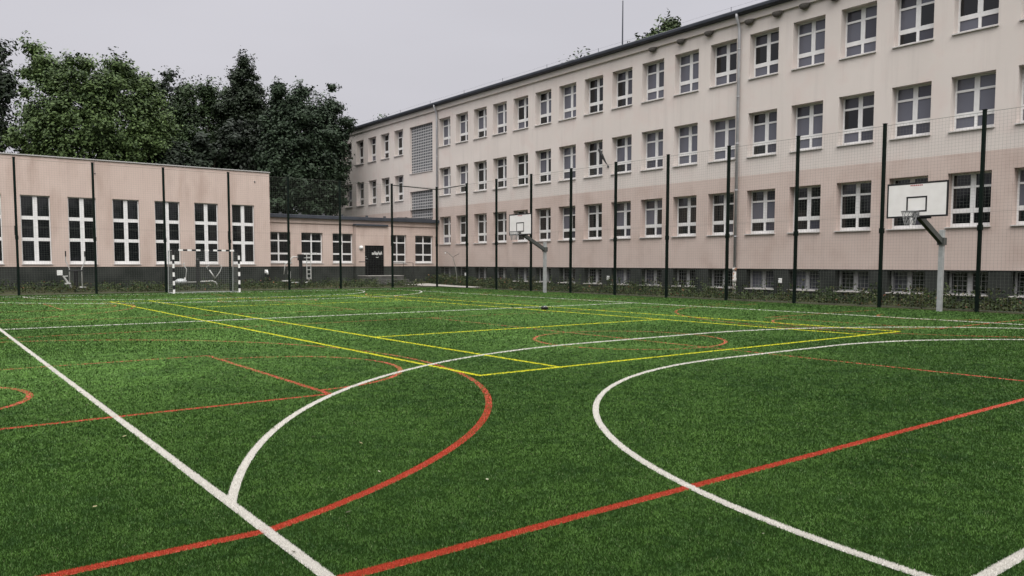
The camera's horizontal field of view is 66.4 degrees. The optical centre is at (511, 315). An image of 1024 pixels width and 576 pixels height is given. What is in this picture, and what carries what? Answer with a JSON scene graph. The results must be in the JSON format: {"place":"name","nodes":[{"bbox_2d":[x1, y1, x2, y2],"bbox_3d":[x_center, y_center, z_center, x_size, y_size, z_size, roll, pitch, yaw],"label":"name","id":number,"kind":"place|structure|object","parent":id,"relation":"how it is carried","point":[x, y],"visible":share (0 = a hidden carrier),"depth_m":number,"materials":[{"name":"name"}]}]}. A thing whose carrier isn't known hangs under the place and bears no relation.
{"place":"outdoors","nodes":[
{"label":"outdoors","id":0,"kind":"place"},
{"bbox_2d":[0,152,270,288],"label":"gym hall","id":1,"kind":"structure","parent":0,"point":[253,256],"depth_m":40.68,"materials":[{"name":"beige paint"}]},
{"bbox_2d":[0,194,4,264],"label":"window","id":2,"kind":"structure","parent":1,"relation":"in","point":[1,240],"depth_m":37.45,"materials":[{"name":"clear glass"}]},
{"bbox_2d":[20,195,52,264],"bbox_3d":[-23.252,-4.166,38.251,1.320,3.363,0.220,-3,5,-37],"label":"window","id":3,"kind":"structure","parent":1,"relation":"in","point":[37,246],"depth_m":38.29,"materials":[{"name":"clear glass"}]},
{"bbox_2d":[67,197,98,264],"bbox_3d":[-21.648,-4.246,39.476,1.320,3.363,0.220,-3,5,-37],"label":"window","id":4,"kind":"structure","parent":1,"relation":"in","point":[86,220],"depth_m":39.48,"materials":[{"name":"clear glass"}]},
{"bbox_2d":[112,199,141,264],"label":"window","id":5,"kind":"structure","parent":1,"relation":"in","point":[131,247],"depth_m":40.75,"materials":[{"name":"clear glass"}]},
{"bbox_2d":[154,201,181,264],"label":"window","id":6,"kind":"structure","parent":1,"relation":"in","point":[174,237],"depth_m":41.98,"materials":[{"name":"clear glass"}]},
{"bbox_2d":[194,203,219,264],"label":"window","id":7,"kind":"structure","parent":1,"relation":"in","point":[211,240],"depth_m":43.21,"materials":[{"name":"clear glass"}]},
{"bbox_2d":[232,205,255,264],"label":"window","id":8,"kind":"structure","parent":1,"relation":"in","point":[240,213],"depth_m":44.45,"materials":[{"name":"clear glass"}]},
{"bbox_2d":[0,0,766,210],"label":"sky","id":9,"kind":"structure","parent":0,"point":[386,57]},
{"bbox_2d":[0,287,1023,575],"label":"turf pitch","id":10,"kind":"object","parent":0,"point":[374,531],"visible":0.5,"depth_m":5.74,"materials":[{"name":"plastic"}]},
{"bbox_2d":[168,249,240,293],"bbox_3d":[-14.869,-2.132,37.813,3.120,2.080,1.055,-3,5,-37],"label":"handball goal","id":11,"kind":"object","parent":10,"relation":"on","point":[190,261],"visible":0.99,"depth_m":37.95,"materials":[{"name":"white paint"}]},
{"bbox_2d":[112,295,900,375],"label":"yellow lines","id":12,"kind":"object","parent":10,"relation":"on","point":[501,329],"visible":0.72,"depth_m":15.95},
{"bbox_2d":[0,287,1023,575],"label":"turf fibres","id":13,"kind":"object","parent":10,"relation":"on","point":[336,373],"visible":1,"depth_m":7.29,"materials":[{"name":"plastic"}]},
{"bbox_2d":[0,289,1023,575],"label":"white lines","id":14,"kind":"object","parent":10,"relation":"on","point":[994,569],"visible":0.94,"depth_m":5.42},
{"bbox_2d":[0,290,1023,575],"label":"red lines","id":15,"kind":"object","parent":10,"relation":"on","point":[428,554],"visible":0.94,"depth_m":4.99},
{"bbox_2d":[509,213,547,292],"bbox_3d":[0.855,-2.946,37.647,2.106,3.834,1.587,-1,4,-12],"label":"basketball hoop","id":16,"kind":"object","parent":10,"relation":"on","point":[520,224],"visible":0.94,"depth_m":37.72,"materials":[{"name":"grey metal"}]},
{"bbox_2d":[886,180,948,311],"bbox_3d":[12.249,-1.947,22.910,2.248,3.834,1.607,-1,4,-14],"label":"basketball hoop","id":17,"kind":"object","parent":10,"relation":"on","point":[921,202],"visible":0.98,"depth_m":22.83,"materials":[{"name":"grey metal"}]},
{"bbox_2d":[0,281,1023,313],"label":"planting bed soil","id":18,"kind":"structure","parent":0,"point":[7,292],"depth_m":36.13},
{"bbox_2d":[57,251,85,291],"bbox_3d":[-20.862,-2.082,37.077,1.241,1.920,0.321,-3,5,-42],"label":"fitness machine","id":19,"kind":"object","parent":18,"relation":"on","point":[59,272],"visible":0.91,"depth_m":37.15,"materials":[{"name":"black paint"}]},
{"bbox_2d":[175,258,221,288],"bbox_3d":[-16.262,-2.163,40.646,2.409,1.620,0.640,-3,5,-37],"label":"fitness machine","id":20,"kind":"object","parent":18,"relation":"on","point":[184,281],"visible":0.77,"depth_m":40.53,"materials":[{"name":"black paint"}]},
{"bbox_2d":[0,276,422,294],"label":"weeds","id":21,"kind":"object","parent":18,"relation":"on","point":[284,285],"visible":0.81,"depth_m":40.15,"materials":[{"name":"green plant"}]},
{"bbox_2d":[0,157,437,295],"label":"net fence","id":22,"kind":"object","parent":18,"relation":"on","point":[95,262],"visible":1,"depth_m":39.54,"materials":[{"name":"green paint"}]},
{"bbox_2d":[282,253,316,287],"bbox_3d":[-11.898,-2.548,43.969,2.081,1.959,0.400,-3,5,-37],"label":"fitness machine","id":23,"kind":"object","parent":18,"relation":"on","point":[300,257],"visible":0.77,"depth_m":43.92,"materials":[{"name":"black paint"}]},
{"bbox_2d":[422,273,511,286],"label":"corner plants","id":24,"kind":"object","parent":18,"relation":"on","point":[442,279],"visible":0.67,"depth_m":49.46,"materials":[{"name":"green plant"}]},
{"bbox_2d":[437,106,1023,312],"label":"net fence","id":25,"kind":"object","parent":18,"relation":"on","point":[881,230],"visible":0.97,"depth_m":29.80,"materials":[{"name":"metal"}]},
{"bbox_2d":[473,274,1023,312],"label":"flower bed plants","id":26,"kind":"object","parent":18,"relation":"on","point":[853,299],"visible":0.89,"depth_m":29.96,"materials":[{"name":"green plant"}]},
{"label":"ground","id":27,"kind":"structure","parent":0,"visible":0},
{"bbox_2d":[0,38,28,152],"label":"tree","id":28,"kind":"object","parent":27,"relation":"on","point":[8,84],"visible":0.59,"depth_m":61.17,"materials":[{"name":"green plant"}]},
{"bbox_2d":[0,30,182,163],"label":"tree","id":29,"kind":"object","parent":27,"relation":"on","point":[101,100],"visible":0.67,"depth_m":53.07,"materials":[{"name":"green plant"}]},
{"bbox_2d":[149,66,211,128],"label":"tree","id":30,"kind":"object","parent":27,"relation":"on","point":[169,77],"visible":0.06,"depth_m":71.56,"materials":[{"name":"green plant"}]},
{"bbox_2d":[144,126,238,168],"bbox_3d":[-23.721,-8.113,58.469,8.081,11.483,8.062,-1,4,-9],"label":"tree","id":31,"kind":"object","parent":27,"relation":"on","point":[206,154],"visible":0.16,"depth_m":57.12,"materials":[{"name":"green plant"}]},
{"bbox_2d":[164,74,252,164],"bbox_3d":[-25.704,-11.620,66.758,9.072,17.358,7.803,-3,5,-37],"label":"tree","id":32,"kind":"object","parent":27,"relation":"on","point":[185,108],"visible":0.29,"depth_m":64.28,"materials":[{"name":"green plant"}]},
{"bbox_2d":[206,45,272,169],"bbox_3d":[-21.798,-12.511,65.070,6.945,19.368,7.253,1,4,20],"label":"tree","id":33,"kind":"object","parent":27,"relation":"on","point":[247,102],"visible":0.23,"depth_m":64.18,"materials":[{"name":"green plant"}]},
{"bbox_2d":[211,111,297,212],"bbox_3d":[-19.994,-9.118,60.578,8.980,13.239,6.751,-3,5,-37],"label":"tree","id":34,"kind":"object","parent":27,"relation":"on","point":[232,134],"visible":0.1,"depth_m":58.67,"materials":[{"name":"green plant"}]},
{"bbox_2d":[249,76,359,215],"bbox_3d":[-15.846,-10.193,59.633,7.568,15.486,8.054,1,4,20],"label":"tree","id":35,"kind":"object","parent":27,"relation":"on","point":[320,141],"visible":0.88,"depth_m":57.69,"materials":[{"name":"green plant"}]},
{"bbox_2d":[270,212,438,284],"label":"entrance wing","id":36,"kind":"structure","parent":27,"relation":"on","point":[410,264],"depth_m":49.60,"materials":[{"name":"painted plaster"},{"name":"dark glass"},{"name":"concrete"}]},
{"bbox_2d":[270,232,291,263],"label":"window","id":37,"kind":"structure","parent":36,"relation":"in","point":[280,241],"depth_m":47.02,"materials":[{"name":"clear glass"}]},
{"bbox_2d":[301,233,323,263],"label":"window","id":38,"kind":"structure","parent":36,"relation":"in","point":[308,247],"depth_m":48.29,"materials":[{"name":"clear glass"}]},
{"bbox_2d":[332,233,353,263],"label":"window","id":39,"kind":"structure","parent":36,"relation":"in","point":[346,247],"depth_m":49.56,"materials":[{"name":"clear glass"}]},
{"bbox_2d":[365,245,383,274],"bbox_3d":[-8.866,-3.513,50.363,1.350,1.945,0.083,-3,5,-37],"label":"door","id":40,"kind":"structure","parent":36,"relation":"in","point":[371,258],"depth_m":50.36,"materials":[{"name":"black paint"}]},
{"bbox_2d":[393,235,406,263],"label":"window","id":41,"kind":"structure","parent":36,"relation":"in","point":[397,246],"depth_m":51.96,"materials":[{"name":"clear glass"}]},
{"bbox_2d":[415,235,433,263],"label":"window","id":42,"kind":"structure","parent":36,"relation":"in","point":[424,245],"depth_m":53.13,"materials":[{"name":"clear glass"}]},
{"bbox_2d":[627,9,681,42],"bbox_3d":[11.232,-13.032,59.895,5.065,21.180,5.318,0,4,2],"label":"tree","id":43,"kind":"object","parent":27,"relation":"on","point":[670,24],"depth_m":59.73,"materials":[{"name":"green plant"}]},
{"bbox_2d":[318,0,1023,303],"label":"school building","id":44,"kind":"structure","parent":27,"relation":"on","point":[793,70],"depth_m":33.74,"materials":[{"name":"painted plaster"},{"name":"dark glass"},{"name":"metal"}]},
{"bbox_2d":[380,178,389,203],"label":"window","id":45,"kind":"structure","parent":44,"relation":"in","point":[387,181],"depth_m":59.67,"materials":[{"name":"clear glass"}]},
{"bbox_2d":[394,131,402,156],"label":"window","id":46,"kind":"structure","parent":44,"relation":"in","point":[400,134],"depth_m":57.83,"materials":[{"name":"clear glass"}]},
{"bbox_2d":[394,176,403,201],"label":"window","id":47,"kind":"structure","parent":44,"relation":"in","point":[400,178],"depth_m":58.02,"materials":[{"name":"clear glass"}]},
{"bbox_2d":[409,123,432,174],"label":"glass block window","id":48,"kind":"structure","parent":44,"relation":"in","point":[422,159],"depth_m":55.05,"materials":[{"name":"grey"}]},
{"bbox_2d":[412,190,432,218],"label":"glass block window","id":49,"kind":"structure","parent":44,"relation":"in","point":[421,214],"depth_m":55.33,"materials":[{"name":"grey"}]},
{"bbox_2d":[438,217,450,244],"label":"window","id":50,"kind":"structure","parent":44,"relation":"in","point":[447,226],"depth_m":53.24,"materials":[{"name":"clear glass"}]},
{"bbox_2d":[440,118,450,146],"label":"window","id":51,"kind":"structure","parent":44,"relation":"in","point":[446,122],"depth_m":52.85,"materials":[{"name":"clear glass"}]},
{"bbox_2d":[441,168,450,195],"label":"window","id":52,"kind":"structure","parent":44,"relation":"in","point":[446,172],"depth_m":53.08,"materials":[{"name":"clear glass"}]},
{"bbox_2d":[455,113,467,143],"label":"window","id":53,"kind":"structure","parent":44,"relation":"in","point":[464,117],"depth_m":51.19,"materials":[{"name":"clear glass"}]},
{"bbox_2d":[457,164,467,193],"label":"window","id":54,"kind":"structure","parent":44,"relation":"in","point":[464,168],"depth_m":51.45,"materials":[{"name":"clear glass"}]},
{"bbox_2d":[460,215,465,243],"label":"window","id":55,"kind":"structure","parent":44,"relation":"in","point":[463,232],"depth_m":51.72,"materials":[{"name":"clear glass"}]},
{"bbox_2d":[473,108,486,139],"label":"window","id":56,"kind":"structure","parent":44,"relation":"in","point":[482,114],"depth_m":49.54,"materials":[{"name":"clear glass"}]},
{"bbox_2d":[473,161,486,191],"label":"window","id":57,"kind":"structure","parent":44,"relation":"in","point":[482,166],"depth_m":49.77,"materials":[{"name":"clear glass"}]},
{"bbox_2d":[473,214,486,243],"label":"window","id":58,"kind":"structure","parent":44,"relation":"in","point":[481,231],"depth_m":50.01,"materials":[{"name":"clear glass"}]},
{"bbox_2d":[492,103,506,135],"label":"window","id":59,"kind":"structure","parent":44,"relation":"in","point":[502,108],"depth_m":47.89,"materials":[{"name":"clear glass"}]},
{"bbox_2d":[492,158,506,189],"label":"window","id":60,"kind":"structure","parent":44,"relation":"in","point":[501,163],"depth_m":48.11,"materials":[{"name":"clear glass"}]},
{"bbox_2d":[494,212,506,242],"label":"window","id":61,"kind":"structure","parent":44,"relation":"in","point":[502,228],"depth_m":48.29,"materials":[{"name":"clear glass"}]},
{"bbox_2d":[513,97,527,130],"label":"window","id":62,"kind":"structure","parent":44,"relation":"in","point":[522,103],"depth_m":46.26,"materials":[{"name":"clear glass"}]},
{"bbox_2d":[513,154,527,186],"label":"window","id":63,"kind":"structure","parent":44,"relation":"in","point":[522,159],"depth_m":46.47,"materials":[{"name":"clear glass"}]},
{"bbox_2d":[534,150,550,184],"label":"window","id":64,"kind":"structure","parent":44,"relation":"in","point":[545,156],"depth_m":44.82,"materials":[{"name":"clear glass"}]},
{"bbox_2d":[534,91,551,126],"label":"window","id":65,"kind":"structure","parent":44,"relation":"in","point":[545,98],"depth_m":44.61,"materials":[{"name":"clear glass"}]},
{"bbox_2d":[537,208,550,241],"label":"window","id":66,"kind":"structure","parent":44,"relation":"in","point":[543,216],"depth_m":45.05,"materials":[{"name":"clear glass"}]},
{"bbox_2d":[557,146,575,181],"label":"window","id":67,"kind":"structure","parent":44,"relation":"in","point":[569,153],"depth_m":43.22,"materials":[{"name":"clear glass"}]},
{"bbox_2d":[557,206,575,240],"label":"window","id":68,"kind":"structure","parent":44,"relation":"in","point":[566,210],"depth_m":43.51,"materials":[{"name":"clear glass"}]},
{"bbox_2d":[558,268,574,282],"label":"basement window","id":69,"kind":"structure","parent":44,"relation":"in","point":[565,270],"depth_m":43.71,"materials":[{"name":"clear glass"}]},
{"bbox_2d":[558,84,575,120],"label":"window","id":70,"kind":"structure","parent":44,"relation":"in","point":[569,91],"depth_m":42.96,"materials":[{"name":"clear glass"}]},
{"bbox_2d":[583,268,601,283],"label":"basement window","id":71,"kind":"structure","parent":44,"relation":"in","point":[597,277],"depth_m":41.82,"materials":[{"name":"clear glass"}]},
{"bbox_2d":[583,77,602,115],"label":"window","id":72,"kind":"structure","parent":44,"relation":"in","point":[595,85],"depth_m":41.32,"materials":[{"name":"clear glass"}]},
{"bbox_2d":[583,141,602,178],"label":"window","id":73,"kind":"structure","parent":44,"relation":"in","point":[595,159],"depth_m":41.54,"materials":[{"name":"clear glass"}]},
{"bbox_2d":[584,204,601,239],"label":"window","id":74,"kind":"structure","parent":44,"relation":"in","point":[594,227],"depth_m":41.77,"materials":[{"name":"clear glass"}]},
{"bbox_2d":[611,269,629,284],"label":"basement window","id":75,"kind":"structure","parent":44,"relation":"in","point":[624,273],"depth_m":40.28,"materials":[{"name":"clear glass"}]},
{"bbox_2d":[610,136,631,174],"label":"window","id":76,"kind":"structure","parent":44,"relation":"in","point":[623,144],"depth_m":39.89,"materials":[{"name":"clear glass"}]},
{"bbox_2d":[611,69,631,109],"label":"window","id":77,"kind":"structure","parent":44,"relation":"in","point":[624,79],"depth_m":39.67,"materials":[{"name":"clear glass"}]},
{"bbox_2d":[612,202,630,238],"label":"window","id":78,"kind":"structure","parent":44,"relation":"in","point":[621,219],"depth_m":40.03,"materials":[{"name":"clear glass"}]},
{"bbox_2d":[640,130,662,170],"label":"window","id":79,"kind":"structure","parent":44,"relation":"in","point":[654,140],"depth_m":38.24,"materials":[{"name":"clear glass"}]},
{"bbox_2d":[640,61,663,102],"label":"window","id":80,"kind":"structure","parent":44,"relation":"in","point":[655,71],"depth_m":38.02,"materials":[{"name":"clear glass"}]},
{"bbox_2d":[642,199,661,237],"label":"window","id":81,"kind":"structure","parent":44,"relation":"in","point":[655,203],"depth_m":38.47,"materials":[{"name":"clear glass"}]},
{"bbox_2d":[642,269,661,285],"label":"basement window","id":82,"kind":"structure","parent":44,"relation":"in","point":[653,273],"depth_m":38.56,"materials":[{"name":"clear glass"}]},
{"bbox_2d":[671,269,694,286],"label":"basement window","id":83,"kind":"structure","parent":44,"relation":"in","point":[681,273],"depth_m":37.05,"materials":[{"name":"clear glass"}]},
{"bbox_2d":[671,196,695,236],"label":"window","id":84,"kind":"structure","parent":44,"relation":"in","point":[690,202],"depth_m":36.82,"materials":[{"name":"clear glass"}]},
{"bbox_2d":[672,124,697,166],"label":"window","id":85,"kind":"structure","parent":44,"relation":"in","point":[687,141],"depth_m":36.60,"materials":[{"name":"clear glass"}]},
{"bbox_2d":[673,51,698,95],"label":"window","id":86,"kind":"structure","parent":44,"relation":"in","point":[689,63],"depth_m":36.38,"materials":[{"name":"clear glass"}]},
{"bbox_2d":[706,269,732,287],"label":"basement window","id":87,"kind":"structure","parent":44,"relation":"in","point":[715,275],"depth_m":35.42,"materials":[{"name":"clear glass"}]},
{"bbox_2d":[706,193,733,235],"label":"window","id":88,"kind":"structure","parent":44,"relation":"in","point":[717,230],"depth_m":35.27,"materials":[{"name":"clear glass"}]},
{"bbox_2d":[707,117,735,162],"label":"window","id":89,"kind":"structure","parent":44,"relation":"in","point":[724,130],"depth_m":34.98,"materials":[{"name":"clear glass"}]},
{"bbox_2d":[709,41,736,88],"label":"window","id":90,"kind":"structure","parent":44,"relation":"in","point":[726,54],"depth_m":34.73,"materials":[{"name":"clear glass"}]},
{"bbox_2d":[744,189,774,234],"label":"window","id":91,"kind":"structure","parent":44,"relation":"in","point":[762,229],"depth_m":33.54,"materials":[{"name":"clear glass"}]},
{"bbox_2d":[745,270,773,289],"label":"basement window","id":92,"kind":"structure","parent":44,"relation":"in","point":[757,275],"depth_m":33.68,"materials":[{"name":"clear glass"}]},
{"bbox_2d":[746,110,776,157],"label":"window","id":93,"kind":"structure","parent":44,"relation":"in","point":[765,123],"depth_m":33.29,"materials":[{"name":"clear glass"}]},
{"bbox_2d":[748,30,778,79],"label":"window","id":94,"kind":"structure","parent":44,"relation":"in","point":[767,44],"depth_m":33.08,"materials":[{"name":"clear glass"}]},
{"bbox_2d":[789,270,818,290],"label":"basement window","id":95,"kind":"structure","parent":44,"relation":"in","point":[807,284],"depth_m":31.94,"materials":[{"name":"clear glass"}]},
{"bbox_2d":[789,185,820,233],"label":"window","id":96,"kind":"structure","parent":44,"relation":"in","point":[804,204],"depth_m":31.79,"materials":[{"name":"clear glass"}]},
{"bbox_2d":[789,102,822,152],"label":"window","id":97,"kind":"structure","parent":44,"relation":"in","point":[809,118],"depth_m":31.62,"materials":[{"name":"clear glass"}]},
{"bbox_2d":[791,17,824,70],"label":"window","id":98,"kind":"structure","parent":44,"relation":"in","point":[811,34],"depth_m":31.43,"materials":[{"name":"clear glass"}]},
{"bbox_2d":[834,181,871,231],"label":"window","id":99,"kind":"structure","parent":44,"relation":"in","point":[849,213],"depth_m":30.22,"materials":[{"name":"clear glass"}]},
{"bbox_2d":[837,271,868,292],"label":"basement window","id":100,"kind":"structure","parent":44,"relation":"in","point":[849,277],"depth_m":30.39,"materials":[{"name":"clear glass"}]},
{"bbox_2d":[836,93,873,146],"bbox_3d":[13.183,-7.446,29.842,0.470,1.894,1.460,-3,5,-37],"label":"window","id":101,"kind":"structure","parent":44,"relation":"in","point":[858,111],"depth_m":30.00,"materials":[{"name":"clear glass"}]},
{"bbox_2d":[838,3,876,59],"bbox_3d":[13.188,-10.734,29.623,0.470,1.894,1.460,-3,5,-37],"label":"window","id":102,"kind":"structure","parent":44,"relation":"in","point":[860,37],"depth_m":29.77,"materials":[{"name":"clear glass"}]},
{"bbox_2d":[885,271,924,294],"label":"basement window","id":103,"kind":"structure","parent":44,"relation":"in","point":[897,279],"depth_m":28.78,"materials":[{"name":"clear glass"}]},
{"bbox_2d":[886,176,927,229],"bbox_3d":[14.433,-4.058,28.426,0.470,1.894,1.460,-3,5,-37],"label":"window","id":104,"kind":"structure","parent":44,"relation":"in","point":[896,224],"depth_m":28.68,"materials":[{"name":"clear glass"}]},
{"bbox_2d":[889,83,931,139],"bbox_3d":[14.438,-7.335,28.208,0.470,1.894,1.460,-3,5,-37],"label":"window","id":105,"kind":"structure","parent":44,"relation":"in","point":[913,103],"depth_m":28.34,"materials":[{"name":"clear glass"}]},
{"bbox_2d":[892,0,934,48],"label":"window","id":106,"kind":"structure","parent":44,"relation":"in","point":[916,17],"depth_m":28.17,"materials":[{"name":"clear glass"}]},
{"bbox_2d":[943,272,987,296],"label":"basement window","id":107,"kind":"structure","parent":44,"relation":"in","point":[958,280],"depth_m":27.17,"materials":[{"name":"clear glass"}]},
{"bbox_2d":[944,171,991,227],"bbox_3d":[15.688,-3.948,26.791,0.470,1.894,1.460,-3,5,-37],"label":"window","id":108,"kind":"structure","parent":44,"relation":"in","point":[957,193],"depth_m":27.01,"materials":[{"name":"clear glass"}]},
{"bbox_2d":[948,72,995,132],"bbox_3d":[15.693,-7.224,26.573,0.470,1.894,1.460,-3,5,-37],"label":"window","id":109,"kind":"structure","parent":44,"relation":"in","point":[973,94],"depth_m":26.73,"materials":[{"name":"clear glass"}]},
{"bbox_2d":[951,0,998,35],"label":"window","id":110,"kind":"structure","parent":44,"relation":"in","point":[973,15],"depth_m":26.56,"materials":[{"name":"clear glass"}]},
{"bbox_2d":[1009,272,1023,297],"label":"basement window","id":111,"kind":"structure","parent":44,"relation":"in","point":[1018,280],"depth_m":25.87,"materials":[{"name":"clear glass"}]},
{"bbox_2d":[1010,168,1023,225],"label":"window","id":112,"kind":"structure","parent":44,"relation":"in","point":[1020,219],"depth_m":25.75,"materials":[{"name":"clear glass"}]},
{"bbox_2d":[1014,67,1023,124],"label":"window","id":113,"kind":"structure","parent":44,"relation":"in","point":[1022,99],"depth_m":25.56,"materials":[{"name":"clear glass"}]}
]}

